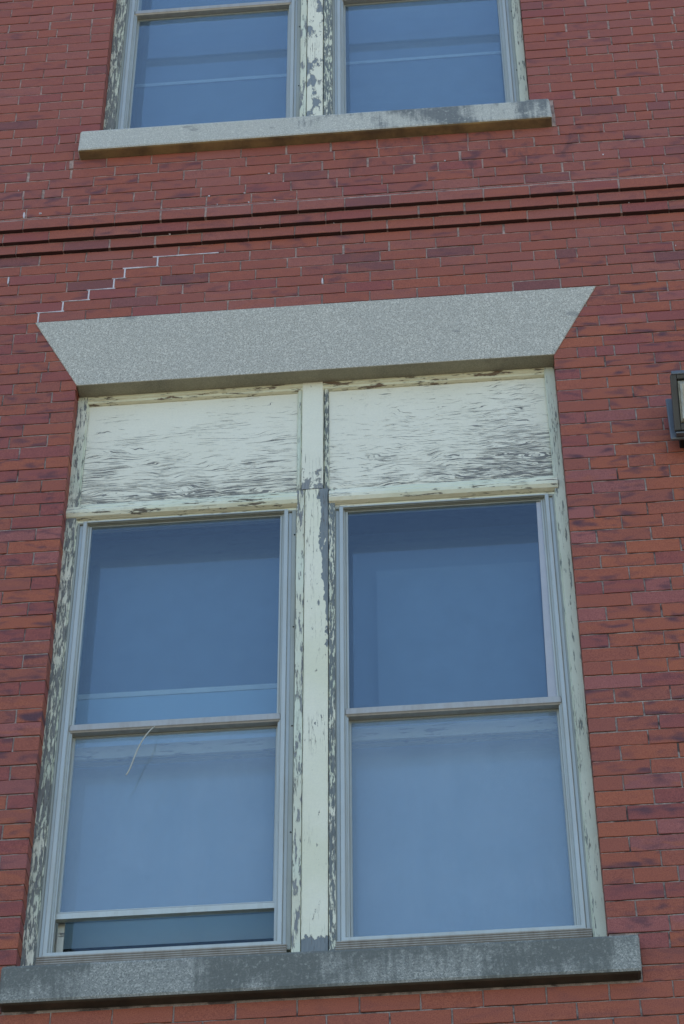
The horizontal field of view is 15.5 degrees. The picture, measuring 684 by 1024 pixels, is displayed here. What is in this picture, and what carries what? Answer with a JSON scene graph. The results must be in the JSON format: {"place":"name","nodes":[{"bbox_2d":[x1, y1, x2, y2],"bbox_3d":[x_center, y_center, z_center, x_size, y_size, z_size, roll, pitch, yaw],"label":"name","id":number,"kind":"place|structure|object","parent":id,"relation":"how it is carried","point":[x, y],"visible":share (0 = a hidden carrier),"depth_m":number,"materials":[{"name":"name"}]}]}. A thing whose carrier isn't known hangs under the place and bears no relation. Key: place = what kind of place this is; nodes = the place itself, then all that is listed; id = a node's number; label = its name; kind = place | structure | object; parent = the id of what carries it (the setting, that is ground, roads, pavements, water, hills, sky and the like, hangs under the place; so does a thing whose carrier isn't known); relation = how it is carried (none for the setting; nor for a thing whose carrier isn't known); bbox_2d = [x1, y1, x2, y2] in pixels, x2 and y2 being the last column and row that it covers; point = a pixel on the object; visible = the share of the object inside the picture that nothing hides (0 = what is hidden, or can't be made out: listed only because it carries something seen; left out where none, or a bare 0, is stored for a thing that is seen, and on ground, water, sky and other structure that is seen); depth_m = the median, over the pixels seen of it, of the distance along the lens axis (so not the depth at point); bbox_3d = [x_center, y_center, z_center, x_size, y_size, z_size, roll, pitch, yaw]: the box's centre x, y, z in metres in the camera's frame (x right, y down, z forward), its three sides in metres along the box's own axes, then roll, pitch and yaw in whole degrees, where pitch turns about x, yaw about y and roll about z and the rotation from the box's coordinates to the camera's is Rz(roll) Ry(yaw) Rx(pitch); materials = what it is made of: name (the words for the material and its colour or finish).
{"place":"outdoors","nodes":[
{"label":"outdoors","id":0,"kind":"place"},
{"bbox_2d":[0,0,683,1023],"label":"brick building","id":1,"kind":"structure","parent":0,"point":[340,486],"depth_m":9.97,"materials":[{"name":"brick"}]},
{"bbox_2d":[78,0,551,159],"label":"paired window","id":2,"kind":"structure","parent":1,"relation":"in","point":[185,76],"depth_m":12.21,"materials":[{"name":"glass"}]},
{"bbox_2d":[0,286,641,1011],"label":"paired window","id":3,"kind":"structure","parent":1,"relation":"in","point":[323,551],"depth_m":9.54,"materials":[{"name":"glass"}]},
{"bbox_2d":[125,726,154,774],"bbox_3d":[-0.724,0.853,9.107,0.101,0.251,0.032,12,-46,-12],"label":"wire","id":4,"kind":"object","parent":3,"relation":"hanging from","point":[137,749],"visible":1,"depth_m":9.09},
{"bbox_2d":[665,370,683,447],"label":"wall light","id":5,"kind":"object","parent":1,"relation":"attached to","point":[675,408],"visible":1,"depth_m":9.82,"materials":[{"name":"brown metal"}]}
]}

